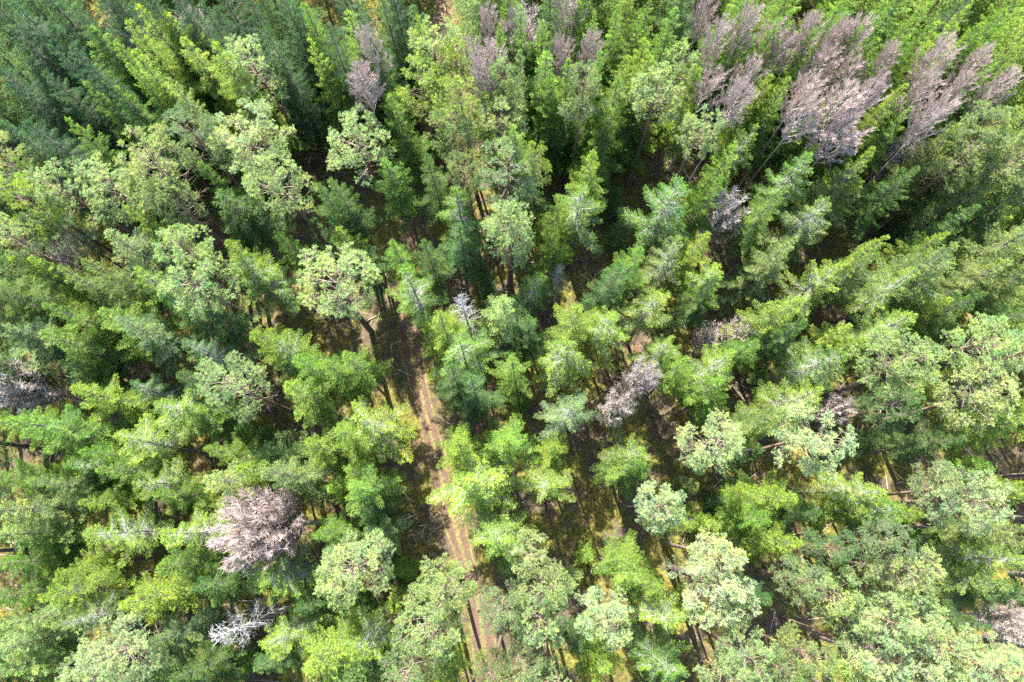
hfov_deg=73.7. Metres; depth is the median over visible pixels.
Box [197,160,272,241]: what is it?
spruce tree
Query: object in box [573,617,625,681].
spruce tree
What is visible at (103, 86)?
spruce tree
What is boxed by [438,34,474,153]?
pine tree
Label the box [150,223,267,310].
pine tree
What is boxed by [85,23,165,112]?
spruce tree
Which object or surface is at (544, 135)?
spruce tree
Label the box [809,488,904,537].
spruce tree
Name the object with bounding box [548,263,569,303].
dead tree
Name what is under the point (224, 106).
spruce tree
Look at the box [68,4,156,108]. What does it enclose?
spruce tree
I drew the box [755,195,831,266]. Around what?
spruce tree
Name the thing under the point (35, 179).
pine tree
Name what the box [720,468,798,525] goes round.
spruce tree
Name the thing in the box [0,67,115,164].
spruce tree
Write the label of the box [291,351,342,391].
spruce tree
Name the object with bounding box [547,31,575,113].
bare tree
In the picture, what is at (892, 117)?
spruce tree
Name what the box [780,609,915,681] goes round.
pine tree
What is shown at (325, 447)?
spruce tree
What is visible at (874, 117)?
spruce tree
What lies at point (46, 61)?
spruce tree
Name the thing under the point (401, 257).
spruce tree
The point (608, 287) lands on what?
spruce tree
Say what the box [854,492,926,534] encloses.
spruce tree
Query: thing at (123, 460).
spruce tree
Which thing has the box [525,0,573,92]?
spruce tree
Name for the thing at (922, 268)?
spruce tree
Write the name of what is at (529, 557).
pine tree
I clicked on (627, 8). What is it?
spruce tree
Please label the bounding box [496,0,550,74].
bare tree
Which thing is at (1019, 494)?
spruce tree
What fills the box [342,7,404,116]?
spruce tree
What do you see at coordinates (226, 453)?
spruce tree
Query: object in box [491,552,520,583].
young spruce
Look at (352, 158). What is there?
pine tree
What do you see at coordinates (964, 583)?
spruce tree
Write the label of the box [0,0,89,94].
spruce tree
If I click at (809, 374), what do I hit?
spruce tree
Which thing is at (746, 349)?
spruce tree
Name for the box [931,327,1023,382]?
pine tree
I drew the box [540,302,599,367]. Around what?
spruce tree
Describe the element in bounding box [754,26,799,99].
bare tree
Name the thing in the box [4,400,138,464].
spruce tree
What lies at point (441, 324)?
spruce tree
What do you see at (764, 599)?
spruce tree
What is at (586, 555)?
young spruce
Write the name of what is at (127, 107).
spruce tree
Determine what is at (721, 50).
spruce tree
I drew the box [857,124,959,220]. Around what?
spruce tree
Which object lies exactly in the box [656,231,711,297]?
spruce tree
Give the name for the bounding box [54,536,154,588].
spruce tree
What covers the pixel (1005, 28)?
spruce tree
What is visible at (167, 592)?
spruce tree
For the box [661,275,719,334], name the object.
spruce tree
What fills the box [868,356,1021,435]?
pine tree
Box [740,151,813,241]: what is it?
spruce tree
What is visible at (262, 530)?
bare tree
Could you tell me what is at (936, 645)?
pine tree
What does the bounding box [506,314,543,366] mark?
spruce tree
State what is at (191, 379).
spruce tree
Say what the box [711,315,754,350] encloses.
bare tree
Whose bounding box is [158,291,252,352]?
spruce tree
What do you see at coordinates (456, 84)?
pine tree
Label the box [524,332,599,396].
spruce tree
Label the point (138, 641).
pine tree
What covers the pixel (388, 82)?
spruce tree
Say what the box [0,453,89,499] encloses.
spruce tree
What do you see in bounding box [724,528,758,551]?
young spruce
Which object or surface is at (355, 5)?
spruce tree
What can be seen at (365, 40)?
bare tree
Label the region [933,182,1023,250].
spruce tree
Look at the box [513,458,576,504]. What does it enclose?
spruce tree
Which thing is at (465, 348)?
spruce tree
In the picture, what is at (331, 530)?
spruce tree
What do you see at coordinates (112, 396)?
spruce tree
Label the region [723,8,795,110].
spruce tree
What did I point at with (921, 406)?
young spruce
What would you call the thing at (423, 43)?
pine tree
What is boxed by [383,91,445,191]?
spruce tree
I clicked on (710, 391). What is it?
spruce tree
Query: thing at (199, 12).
bare tree
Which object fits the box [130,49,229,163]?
spruce tree
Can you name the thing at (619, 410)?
bare tree
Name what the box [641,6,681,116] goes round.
spruce tree
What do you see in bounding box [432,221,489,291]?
spruce tree
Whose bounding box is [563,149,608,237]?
spruce tree
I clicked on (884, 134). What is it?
spruce tree
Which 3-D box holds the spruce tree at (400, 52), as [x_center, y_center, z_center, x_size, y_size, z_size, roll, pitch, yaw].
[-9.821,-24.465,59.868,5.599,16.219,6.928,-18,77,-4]
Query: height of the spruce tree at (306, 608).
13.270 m
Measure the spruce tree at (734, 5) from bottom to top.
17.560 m
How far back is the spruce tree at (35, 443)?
50.20 m
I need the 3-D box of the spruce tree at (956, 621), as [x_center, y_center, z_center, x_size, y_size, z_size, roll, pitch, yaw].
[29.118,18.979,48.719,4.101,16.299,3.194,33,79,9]
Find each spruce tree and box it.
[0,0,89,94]
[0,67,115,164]
[0,118,132,233]
[0,275,89,327]
[0,280,112,340]
[0,316,126,389]
[0,340,89,396]
[0,405,111,458]
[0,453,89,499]
[0,477,126,535]
[0,504,123,569]
[0,543,91,584]
[0,566,105,611]
[0,580,142,635]
[0,606,116,664]
[0,626,124,681]
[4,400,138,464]
[5,23,112,139]
[7,255,138,326]
[9,0,138,120]
[10,157,129,236]
[17,520,114,562]
[21,119,157,227]
[27,254,140,316]
[27,461,130,518]
[28,203,132,274]
[36,0,115,67]
[37,551,164,620]
[39,324,153,389]
[39,636,113,681]
[41,68,156,170]
[41,300,168,362]
[46,43,150,165]
[51,585,185,637]
[52,452,145,492]
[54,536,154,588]
[56,264,150,319]
[57,354,149,392]
[63,448,158,492]
[64,115,172,218]
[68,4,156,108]
[69,44,171,157]
[69,373,173,433]
[77,441,166,470]
[77,480,169,517]
[80,79,186,181]
[80,257,179,317]
[82,496,188,567]
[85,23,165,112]
[95,448,203,498]
[97,298,196,361]
[98,0,184,87]
[103,76,212,188]
[104,0,183,64]
[104,227,206,298]
[112,413,211,481]
[113,40,199,135]
[113,85,211,192]
[115,313,203,376]
[117,554,226,625]
[122,204,220,281]
[124,18,213,119]
[124,61,223,174]
[129,373,191,423]
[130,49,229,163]
[131,452,225,515]
[132,266,219,324]
[134,2,231,124]
[144,0,226,122]
[145,601,239,665]
[151,477,224,521]
[152,386,246,447]
[155,529,245,588]
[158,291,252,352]
[160,504,250,555]
[161,9,235,125]
[166,76,276,193]
[168,0,229,102]
[169,625,264,681]
[176,367,242,405]
[179,36,258,151]
[181,335,272,389]
[182,401,246,447]
[189,553,261,609]
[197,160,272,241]
[198,0,281,99]
[201,450,269,510]
[202,305,264,352]
[203,432,268,472]
[211,40,309,169]
[211,188,295,263]
[212,5,290,122]
[218,0,285,93]
[224,238,296,307]
[230,249,310,321]
[235,450,301,500]
[244,0,320,134]
[247,531,327,605]
[249,325,324,382]
[250,439,309,466]
[252,635,311,674]
[258,589,337,662]
[259,454,336,510]
[262,26,348,160]
[269,328,329,390]
[272,229,327,292]
[275,0,330,107]
[282,371,348,432]
[289,0,351,113]
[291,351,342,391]
[292,571,345,619]
[297,598,385,681]
[300,1,365,123]
[300,423,362,478]
[307,36,376,160]
[310,511,365,559]
[314,181,377,246]
[317,558,376,601]
[321,20,386,144]
[322,351,372,404]
[324,463,360,508]
[327,177,387,258]
[332,0,383,100]
[332,416,388,466]
[333,225,384,284]
[337,346,394,401]
[338,600,401,665]
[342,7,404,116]
[342,459,386,492]
[344,457,406,516]
[348,394,417,463]
[351,244,394,306]
[357,493,404,531]
[360,24,423,142]
[362,509,411,558]
[370,40,426,155]
[371,155,428,236]
[373,0,422,113]
[378,0,438,87]
[382,238,421,287]
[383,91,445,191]
[385,262,449,330]
[404,4,453,121]
[411,13,459,131]
[414,238,456,297]
[415,151,460,237]
[421,304,476,372]
[421,632,472,681]
[425,448,525,527]
[427,319,505,395]
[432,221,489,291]
[434,420,489,479]
[435,184,485,247]
[435,361,485,412]
[451,369,506,432]
[465,502,537,570]
[466,73,508,168]
[472,293,538,352]
[473,412,540,472]
[482,0,525,75]
[487,23,516,128]
[487,349,532,404]
[491,124,553,236]
[504,48,530,156]
[505,270,556,318]
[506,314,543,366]
[508,5,537,113]
[513,49,569,168]
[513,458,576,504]
[523,19,560,99]
[523,71,570,179]
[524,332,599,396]
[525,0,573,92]
[525,194,578,262]
[527,226,574,288]
[529,430,572,470]
[534,387,599,442]
[535,57,585,178]
[539,180,606,265]
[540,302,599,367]
[547,609,595,659]
[554,0,586,119]
[556,47,604,180]
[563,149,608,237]
[564,10,607,124]
[566,104,625,195]
[571,75,631,171]
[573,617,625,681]
[575,263,631,321]
[579,305,630,371]
[586,54,630,157]
[587,2,624,121]
[589,444,652,499]
[592,528,646,602]
[593,36,652,135]
[596,12,643,100]
[597,0,640,98]
[597,427,651,487]
[602,245,649,310]
[609,287,677,344]
[610,65,651,162]
[612,51,661,173]
[616,173,693,258]
[617,0,655,117]
[622,621,691,681]
[623,550,663,601]
[624,574,687,634]
[626,333,681,371]
[636,235,682,296]
[640,0,696,84]
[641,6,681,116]
[643,354,691,399]
[653,66,702,178]
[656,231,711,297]
[659,576,706,624]
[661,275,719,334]
[669,342,737,414]
[671,260,723,328]
[673,174,723,244]
[675,140,737,213]
[675,369,729,426]
[680,0,748,85]
[682,7,739,121]
[692,3,758,129]
[701,88,758,183]
[705,16,781,133]
[706,337,759,374]
[709,76,790,180]
[709,123,759,194]
[710,492,771,542]
[712,568,772,616]
[713,72,773,154]
[713,400,787,451]
[716,188,782,266]
[716,234,797,315]
[719,294,804,358]
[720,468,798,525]
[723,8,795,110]
[723,98,782,186]
[725,0,800,76]
[725,519,802,568]
[737,243,787,298]
[737,317,807,369]
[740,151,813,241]
[741,377,823,433]
[750,29,815,151]
[755,102,825,194]
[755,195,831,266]
[758,94,835,194]
[758,487,822,539]
[761,9,815,113]
[761,143,819,203]
[761,335,848,394]
[773,0,829,109]
[773,259,843,329]
[774,25,862,143]
[774,161,865,244]
[775,0,844,119]
[784,37,880,141]
[786,0,855,94]
[787,322,852,366]
[788,235,889,316]
[789,145,875,237]
[791,465,888,525]
[794,488,867,536]
[797,251,879,314]
[797,335,867,373]
[798,82,909,194]
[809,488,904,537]
[810,96,892,187]
[812,0,888,128]
[819,32,911,141]
[820,165,919,247]
[822,0,910,71]
[824,15,915,133]
[824,266,920,329]
[825,305,917,367]
[829,241,958,327]
[832,105,912,187]
[843,0,932,111]
[847,250,955,322]
[849,20,940,130]
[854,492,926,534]
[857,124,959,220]
[858,419,966,467]
[859,230,949,287]
[864,585,993,631]
[865,44,954,140]
[872,0,974,90]
[872,364,958,409]
[873,61,997,176]
[874,203,980,270]
[874,290,988,347]
[876,296,954,349]
[876,544,1012,603]
[879,4,970,110]
[881,103,1022,228]
[884,21,985,137]
[888,170,999,251]
[891,525,1023,577]
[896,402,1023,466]
[898,43,1023,149]
[899,6,1008,135]
[899,26,1008,134]
[901,509,1023,549]
[906,16,1022,134]
[907,221,1023,298]
[907,253,1011,334]
[912,468,1023,517]
[920,399,1023,448]
[925,511,1023,567]
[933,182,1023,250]
[935,301,1023,354]
[936,0,1023,69]
[943,263,1023,322]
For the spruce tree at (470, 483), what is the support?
on the ground
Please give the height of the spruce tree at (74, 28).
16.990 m
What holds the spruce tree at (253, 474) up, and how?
on the ground
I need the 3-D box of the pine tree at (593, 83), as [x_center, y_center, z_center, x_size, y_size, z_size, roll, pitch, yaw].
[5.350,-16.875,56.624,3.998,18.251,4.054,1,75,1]
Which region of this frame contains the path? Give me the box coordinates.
[397,0,496,681]
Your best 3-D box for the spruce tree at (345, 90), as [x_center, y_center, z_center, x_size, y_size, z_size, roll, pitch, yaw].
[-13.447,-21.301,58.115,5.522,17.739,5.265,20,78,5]
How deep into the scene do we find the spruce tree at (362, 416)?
49.69 m
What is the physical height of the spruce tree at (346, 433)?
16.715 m
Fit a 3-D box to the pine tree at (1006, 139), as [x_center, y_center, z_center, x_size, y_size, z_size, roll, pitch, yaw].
[34.614,-13.467,55.778,4.446,18.085,4.910,-36,78,-6]
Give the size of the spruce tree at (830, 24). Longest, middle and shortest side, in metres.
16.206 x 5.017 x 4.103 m
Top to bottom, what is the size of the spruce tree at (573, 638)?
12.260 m
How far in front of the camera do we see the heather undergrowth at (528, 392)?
60.68 m
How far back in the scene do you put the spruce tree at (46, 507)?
47.96 m
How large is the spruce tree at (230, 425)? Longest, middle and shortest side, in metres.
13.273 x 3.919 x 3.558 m
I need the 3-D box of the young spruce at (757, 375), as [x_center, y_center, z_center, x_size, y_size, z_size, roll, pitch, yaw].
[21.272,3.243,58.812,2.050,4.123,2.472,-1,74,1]
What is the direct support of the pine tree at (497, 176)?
on the ground
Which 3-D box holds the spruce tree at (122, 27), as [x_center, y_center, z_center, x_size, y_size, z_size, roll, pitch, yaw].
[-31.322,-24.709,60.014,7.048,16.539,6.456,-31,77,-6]
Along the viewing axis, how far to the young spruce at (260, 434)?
56.52 m
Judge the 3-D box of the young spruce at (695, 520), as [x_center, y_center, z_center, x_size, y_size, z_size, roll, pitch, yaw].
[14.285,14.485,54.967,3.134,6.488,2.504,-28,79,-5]
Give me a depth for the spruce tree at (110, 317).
52.07 m
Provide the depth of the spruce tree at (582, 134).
56.70 m
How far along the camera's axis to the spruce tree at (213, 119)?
53.86 m
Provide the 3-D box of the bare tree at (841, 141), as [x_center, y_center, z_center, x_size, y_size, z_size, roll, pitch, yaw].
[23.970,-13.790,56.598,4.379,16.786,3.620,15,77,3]
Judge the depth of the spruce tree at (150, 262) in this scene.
51.87 m
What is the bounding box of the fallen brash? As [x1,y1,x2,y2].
[1,0,1023,681]
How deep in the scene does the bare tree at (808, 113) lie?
50.08 m
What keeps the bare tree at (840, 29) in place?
on the ground
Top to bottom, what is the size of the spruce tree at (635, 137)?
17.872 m
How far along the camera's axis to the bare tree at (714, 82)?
52.41 m
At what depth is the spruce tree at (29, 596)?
46.32 m
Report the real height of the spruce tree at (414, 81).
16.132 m
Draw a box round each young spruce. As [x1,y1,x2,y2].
[76,226,103,248]
[185,609,227,625]
[229,639,271,679]
[234,421,283,448]
[275,426,315,450]
[309,216,336,260]
[311,483,336,504]
[322,604,341,621]
[336,587,380,619]
[386,579,410,613]
[390,556,420,581]
[470,261,501,305]
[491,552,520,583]
[510,394,535,418]
[561,561,583,584]
[572,540,595,570]
[601,218,635,254]
[604,186,623,227]
[667,473,699,497]
[668,499,704,532]
[696,510,728,537]
[701,487,727,512]
[718,472,751,493]
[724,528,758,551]
[727,434,765,471]
[743,367,768,395]
[819,543,867,572]
[845,429,891,458]
[879,214,920,243]
[879,522,921,548]
[885,400,936,426]
[890,521,941,549]
[899,346,947,374]
[955,454,995,478]
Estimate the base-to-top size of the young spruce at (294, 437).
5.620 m
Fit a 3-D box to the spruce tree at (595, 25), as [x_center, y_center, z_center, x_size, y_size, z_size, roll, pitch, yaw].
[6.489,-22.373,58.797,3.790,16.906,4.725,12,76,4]
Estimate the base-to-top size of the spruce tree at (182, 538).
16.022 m
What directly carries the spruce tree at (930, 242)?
on the ground
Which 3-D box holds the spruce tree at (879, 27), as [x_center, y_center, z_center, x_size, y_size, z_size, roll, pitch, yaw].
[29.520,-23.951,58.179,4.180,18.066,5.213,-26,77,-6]
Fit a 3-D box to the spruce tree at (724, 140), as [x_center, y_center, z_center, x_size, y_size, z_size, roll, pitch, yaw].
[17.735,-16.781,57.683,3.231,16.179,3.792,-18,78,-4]
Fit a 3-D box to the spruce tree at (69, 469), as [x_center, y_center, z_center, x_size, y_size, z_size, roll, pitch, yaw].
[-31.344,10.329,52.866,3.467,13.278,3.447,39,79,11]
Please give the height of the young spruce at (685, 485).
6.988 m
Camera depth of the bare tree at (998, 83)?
50.86 m
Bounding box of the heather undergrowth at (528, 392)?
[0,0,1023,681]
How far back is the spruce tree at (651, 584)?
46.31 m
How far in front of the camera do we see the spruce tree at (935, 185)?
56.56 m
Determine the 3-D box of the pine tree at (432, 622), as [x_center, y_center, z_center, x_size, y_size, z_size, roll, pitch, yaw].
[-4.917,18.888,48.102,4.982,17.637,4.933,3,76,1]
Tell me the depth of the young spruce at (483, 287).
59.25 m
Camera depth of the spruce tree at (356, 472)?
48.39 m
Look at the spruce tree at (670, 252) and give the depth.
53.09 m
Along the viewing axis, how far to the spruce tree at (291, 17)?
55.84 m
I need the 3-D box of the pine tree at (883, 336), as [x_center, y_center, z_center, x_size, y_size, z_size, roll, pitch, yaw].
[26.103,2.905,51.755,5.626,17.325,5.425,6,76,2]
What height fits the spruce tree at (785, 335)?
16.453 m
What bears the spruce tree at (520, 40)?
on the ground
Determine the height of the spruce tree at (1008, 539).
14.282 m
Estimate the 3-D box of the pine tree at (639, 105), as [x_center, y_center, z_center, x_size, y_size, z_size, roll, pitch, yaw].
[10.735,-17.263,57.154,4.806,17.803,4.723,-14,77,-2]
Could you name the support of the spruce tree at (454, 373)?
on the ground
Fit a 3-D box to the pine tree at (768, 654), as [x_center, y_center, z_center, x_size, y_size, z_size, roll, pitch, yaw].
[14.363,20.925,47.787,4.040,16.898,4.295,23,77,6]
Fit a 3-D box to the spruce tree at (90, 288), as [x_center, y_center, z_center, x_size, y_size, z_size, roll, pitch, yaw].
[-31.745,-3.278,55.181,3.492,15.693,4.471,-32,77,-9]
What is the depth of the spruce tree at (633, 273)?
51.92 m
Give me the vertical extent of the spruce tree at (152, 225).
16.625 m
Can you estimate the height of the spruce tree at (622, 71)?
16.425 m
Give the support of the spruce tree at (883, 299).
on the ground
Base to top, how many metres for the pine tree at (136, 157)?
18.058 m
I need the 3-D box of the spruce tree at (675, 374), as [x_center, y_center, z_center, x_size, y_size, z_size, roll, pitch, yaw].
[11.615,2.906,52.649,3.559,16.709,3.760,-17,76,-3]
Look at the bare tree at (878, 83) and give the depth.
49.34 m
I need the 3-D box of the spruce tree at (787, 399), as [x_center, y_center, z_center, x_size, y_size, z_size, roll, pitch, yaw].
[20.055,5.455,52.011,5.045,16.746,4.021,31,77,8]
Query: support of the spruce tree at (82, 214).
on the ground
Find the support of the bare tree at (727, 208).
on the ground
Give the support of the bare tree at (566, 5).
on the ground
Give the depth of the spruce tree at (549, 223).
53.61 m
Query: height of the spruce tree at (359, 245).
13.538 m
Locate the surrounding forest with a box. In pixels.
[0,0,1023,681]
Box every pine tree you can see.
[0,129,115,231]
[0,172,134,267]
[0,212,105,288]
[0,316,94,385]
[20,155,154,252]
[55,629,172,681]
[69,608,221,681]
[71,150,164,228]
[112,121,241,249]
[140,176,233,253]
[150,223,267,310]
[155,248,272,333]
[160,98,270,217]
[193,349,305,423]
[205,96,308,221]
[217,33,315,159]
[241,145,335,258]
[296,242,382,334]
[312,528,396,615]
[325,104,396,213]
[377,622,443,681]
[390,580,471,664]
[391,54,449,170]
[407,14,465,143]
[414,552,477,623]
[422,96,476,215]
[431,74,494,196]
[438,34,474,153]
[439,149,484,250]
[470,635,510,681]
[473,88,527,197]
[473,132,545,243]
[476,577,530,634]
[480,196,535,288]
[481,55,521,172]
[486,208,534,297]
[493,76,528,130]
[498,628,554,681]
[505,527,553,582]
[506,586,569,650]
[512,559,578,617]
[518,141,551,243]
[525,636,571,681]
[557,58,608,192]
[573,582,633,653]
[618,479,686,534]
[620,61,684,182]
[633,489,687,538]
[638,36,700,170]
[658,103,724,213]
[662,529,761,633]
[663,528,746,586]
[666,407,745,474]
[673,632,753,681]
[689,616,782,681]
[716,635,808,681]
[733,620,838,679]
[737,397,858,480]
[741,554,827,605]
[755,560,864,629]
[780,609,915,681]
[786,584,927,654]
[789,527,861,572]
[795,517,916,566]
[805,533,947,601]
[806,376,926,433]
[813,622,950,681]
[814,325,940,407]
[822,584,950,640]
[832,608,976,681]
[860,459,980,520]
[865,466,1015,538]
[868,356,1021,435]
[871,622,1023,681]
[872,121,1008,232]
[873,312,1020,380]
[880,98,1019,217]
[899,127,1023,237]
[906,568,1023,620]
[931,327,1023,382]
[951,641,1023,681]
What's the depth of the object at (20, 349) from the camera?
50.16 m
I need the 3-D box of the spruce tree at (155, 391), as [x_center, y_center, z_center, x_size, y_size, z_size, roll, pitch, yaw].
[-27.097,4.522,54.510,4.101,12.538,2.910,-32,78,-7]
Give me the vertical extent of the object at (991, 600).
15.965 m
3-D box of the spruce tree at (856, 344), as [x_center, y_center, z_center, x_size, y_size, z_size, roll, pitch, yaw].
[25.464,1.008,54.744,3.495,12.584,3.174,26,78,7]
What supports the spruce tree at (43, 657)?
on the ground
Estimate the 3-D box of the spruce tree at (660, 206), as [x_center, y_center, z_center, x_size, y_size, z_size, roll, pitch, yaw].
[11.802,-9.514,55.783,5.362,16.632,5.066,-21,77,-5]
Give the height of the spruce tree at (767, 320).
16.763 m
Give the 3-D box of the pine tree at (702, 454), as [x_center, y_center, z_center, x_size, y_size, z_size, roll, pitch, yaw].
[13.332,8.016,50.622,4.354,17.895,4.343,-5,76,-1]
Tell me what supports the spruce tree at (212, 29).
on the ground
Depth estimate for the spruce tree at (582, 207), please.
52.74 m
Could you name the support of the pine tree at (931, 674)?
on the ground
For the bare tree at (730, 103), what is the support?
on the ground
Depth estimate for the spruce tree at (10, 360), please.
52.72 m
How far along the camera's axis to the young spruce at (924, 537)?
53.30 m
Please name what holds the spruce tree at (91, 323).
on the ground
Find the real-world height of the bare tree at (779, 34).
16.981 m
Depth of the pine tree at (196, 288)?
48.13 m
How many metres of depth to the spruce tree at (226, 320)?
53.39 m
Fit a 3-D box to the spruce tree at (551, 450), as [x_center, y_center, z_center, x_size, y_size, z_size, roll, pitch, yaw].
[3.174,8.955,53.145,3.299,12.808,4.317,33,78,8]
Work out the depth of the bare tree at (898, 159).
58.70 m
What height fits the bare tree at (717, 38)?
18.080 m
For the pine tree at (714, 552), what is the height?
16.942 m
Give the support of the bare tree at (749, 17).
on the ground
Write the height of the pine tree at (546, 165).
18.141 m
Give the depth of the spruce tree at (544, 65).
54.88 m
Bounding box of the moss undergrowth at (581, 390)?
[1,0,1023,681]
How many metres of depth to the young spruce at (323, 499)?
56.05 m
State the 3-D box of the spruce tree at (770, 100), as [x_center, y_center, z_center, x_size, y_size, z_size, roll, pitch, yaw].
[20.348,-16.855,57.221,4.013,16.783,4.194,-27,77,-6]
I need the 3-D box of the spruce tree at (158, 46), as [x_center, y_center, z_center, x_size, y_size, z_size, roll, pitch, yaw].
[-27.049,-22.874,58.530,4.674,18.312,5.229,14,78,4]
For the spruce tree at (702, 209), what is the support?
on the ground
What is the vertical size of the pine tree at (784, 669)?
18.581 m
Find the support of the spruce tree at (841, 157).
on the ground
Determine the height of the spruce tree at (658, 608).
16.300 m
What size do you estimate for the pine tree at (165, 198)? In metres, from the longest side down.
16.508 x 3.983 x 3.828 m
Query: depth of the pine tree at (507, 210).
47.87 m
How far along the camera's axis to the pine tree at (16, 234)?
49.34 m
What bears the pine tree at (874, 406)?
on the ground
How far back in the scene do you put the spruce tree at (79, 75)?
53.46 m
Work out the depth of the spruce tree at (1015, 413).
49.09 m
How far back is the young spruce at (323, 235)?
60.57 m
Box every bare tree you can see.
[0,354,85,415]
[45,240,103,276]
[113,351,157,379]
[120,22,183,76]
[173,2,225,62]
[203,484,318,577]
[346,58,392,173]
[351,23,400,154]
[458,31,489,102]
[465,49,497,178]
[468,36,509,164]
[478,0,508,88]
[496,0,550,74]
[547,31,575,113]
[551,0,587,117]
[576,27,605,94]
[594,387,637,426]
[616,356,662,400]
[666,0,719,110]
[667,61,734,171]
[669,13,736,146]
[686,70,760,187]
[691,319,726,353]
[695,1,764,131]
[695,185,753,248]
[701,51,768,158]
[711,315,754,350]
[735,84,827,199]
[737,68,829,186]
[751,14,787,61]
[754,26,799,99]
[760,41,843,156]
[764,12,853,141]
[766,8,830,96]
[769,77,869,195]
[775,108,875,206]
[778,51,867,161]
[779,11,876,142]
[801,70,892,173]
[809,391,858,424]
[813,37,902,156]
[841,87,961,212]
[863,70,981,182]
[863,128,930,185]
[872,41,995,162]
[877,29,965,125]
[887,64,945,128]
[910,152,953,202]
[940,63,1023,140]
[955,601,1023,645]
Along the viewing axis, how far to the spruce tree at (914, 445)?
50.32 m
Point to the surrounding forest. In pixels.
(604, 8)
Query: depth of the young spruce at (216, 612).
55.80 m
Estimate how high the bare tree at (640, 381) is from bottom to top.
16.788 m
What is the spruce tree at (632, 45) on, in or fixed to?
on the ground
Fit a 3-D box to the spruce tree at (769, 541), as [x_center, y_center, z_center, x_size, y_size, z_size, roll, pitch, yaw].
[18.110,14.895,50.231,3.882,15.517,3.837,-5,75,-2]
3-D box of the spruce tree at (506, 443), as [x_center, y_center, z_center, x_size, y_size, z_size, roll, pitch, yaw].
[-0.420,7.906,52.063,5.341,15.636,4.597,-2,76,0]
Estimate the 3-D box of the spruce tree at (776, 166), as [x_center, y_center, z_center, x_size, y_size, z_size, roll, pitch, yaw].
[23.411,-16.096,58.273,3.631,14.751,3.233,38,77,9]
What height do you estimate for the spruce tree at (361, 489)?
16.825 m
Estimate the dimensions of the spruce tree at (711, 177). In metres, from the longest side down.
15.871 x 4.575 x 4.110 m
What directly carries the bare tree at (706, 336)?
on the ground
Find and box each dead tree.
[208,594,287,648]
[450,292,489,338]
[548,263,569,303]
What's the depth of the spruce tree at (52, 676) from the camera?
47.39 m
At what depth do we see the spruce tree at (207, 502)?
50.00 m
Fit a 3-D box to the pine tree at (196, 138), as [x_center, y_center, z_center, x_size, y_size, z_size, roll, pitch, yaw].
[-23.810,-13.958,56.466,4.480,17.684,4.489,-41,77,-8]
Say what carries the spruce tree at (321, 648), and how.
on the ground
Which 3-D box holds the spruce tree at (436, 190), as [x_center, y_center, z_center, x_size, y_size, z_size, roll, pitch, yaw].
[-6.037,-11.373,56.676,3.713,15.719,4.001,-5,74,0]
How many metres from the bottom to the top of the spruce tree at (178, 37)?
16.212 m
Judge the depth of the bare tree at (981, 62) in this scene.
51.01 m
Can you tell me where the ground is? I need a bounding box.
[0,0,1023,681]
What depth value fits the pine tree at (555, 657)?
43.14 m
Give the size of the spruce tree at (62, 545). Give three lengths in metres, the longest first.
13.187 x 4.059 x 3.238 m
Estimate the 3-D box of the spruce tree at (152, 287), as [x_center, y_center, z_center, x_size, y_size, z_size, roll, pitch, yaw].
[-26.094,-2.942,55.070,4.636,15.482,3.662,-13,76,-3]
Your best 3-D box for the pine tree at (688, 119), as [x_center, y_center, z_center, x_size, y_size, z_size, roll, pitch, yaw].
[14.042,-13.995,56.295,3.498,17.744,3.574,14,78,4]
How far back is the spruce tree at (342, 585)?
48.69 m
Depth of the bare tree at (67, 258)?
56.84 m
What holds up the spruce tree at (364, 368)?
on the ground
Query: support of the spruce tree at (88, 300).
on the ground
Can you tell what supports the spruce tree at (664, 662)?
on the ground
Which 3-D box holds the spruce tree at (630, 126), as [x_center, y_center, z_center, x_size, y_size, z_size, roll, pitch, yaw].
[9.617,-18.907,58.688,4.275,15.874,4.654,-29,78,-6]
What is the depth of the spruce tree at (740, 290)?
53.76 m
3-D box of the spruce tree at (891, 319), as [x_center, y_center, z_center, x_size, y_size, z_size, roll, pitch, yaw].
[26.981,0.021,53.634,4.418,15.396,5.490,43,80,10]
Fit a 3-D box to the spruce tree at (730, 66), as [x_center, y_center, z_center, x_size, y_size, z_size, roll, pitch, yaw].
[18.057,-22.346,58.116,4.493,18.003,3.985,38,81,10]
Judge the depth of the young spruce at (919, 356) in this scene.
57.78 m
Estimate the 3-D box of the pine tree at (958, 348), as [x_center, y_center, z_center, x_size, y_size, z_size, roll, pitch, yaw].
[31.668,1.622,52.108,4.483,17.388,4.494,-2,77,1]
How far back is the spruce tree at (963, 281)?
51.76 m
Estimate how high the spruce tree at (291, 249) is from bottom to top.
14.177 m
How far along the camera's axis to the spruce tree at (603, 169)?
55.33 m
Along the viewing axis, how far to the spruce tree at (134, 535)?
48.56 m
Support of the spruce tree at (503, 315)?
on the ground
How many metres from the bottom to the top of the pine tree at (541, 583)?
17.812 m
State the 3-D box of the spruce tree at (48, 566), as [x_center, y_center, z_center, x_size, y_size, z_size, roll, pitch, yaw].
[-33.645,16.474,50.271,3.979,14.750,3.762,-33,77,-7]
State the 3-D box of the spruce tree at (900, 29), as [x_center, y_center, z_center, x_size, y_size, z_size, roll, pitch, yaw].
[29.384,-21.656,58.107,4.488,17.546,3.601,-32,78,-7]
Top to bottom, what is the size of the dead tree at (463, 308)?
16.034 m
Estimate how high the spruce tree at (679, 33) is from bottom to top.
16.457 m
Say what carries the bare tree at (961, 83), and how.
on the ground
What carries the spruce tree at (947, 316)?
on the ground
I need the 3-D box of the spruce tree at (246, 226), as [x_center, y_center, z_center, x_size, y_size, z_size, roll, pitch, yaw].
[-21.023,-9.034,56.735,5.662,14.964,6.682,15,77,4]
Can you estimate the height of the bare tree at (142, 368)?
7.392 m
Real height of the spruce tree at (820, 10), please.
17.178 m
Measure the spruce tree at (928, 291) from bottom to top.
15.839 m

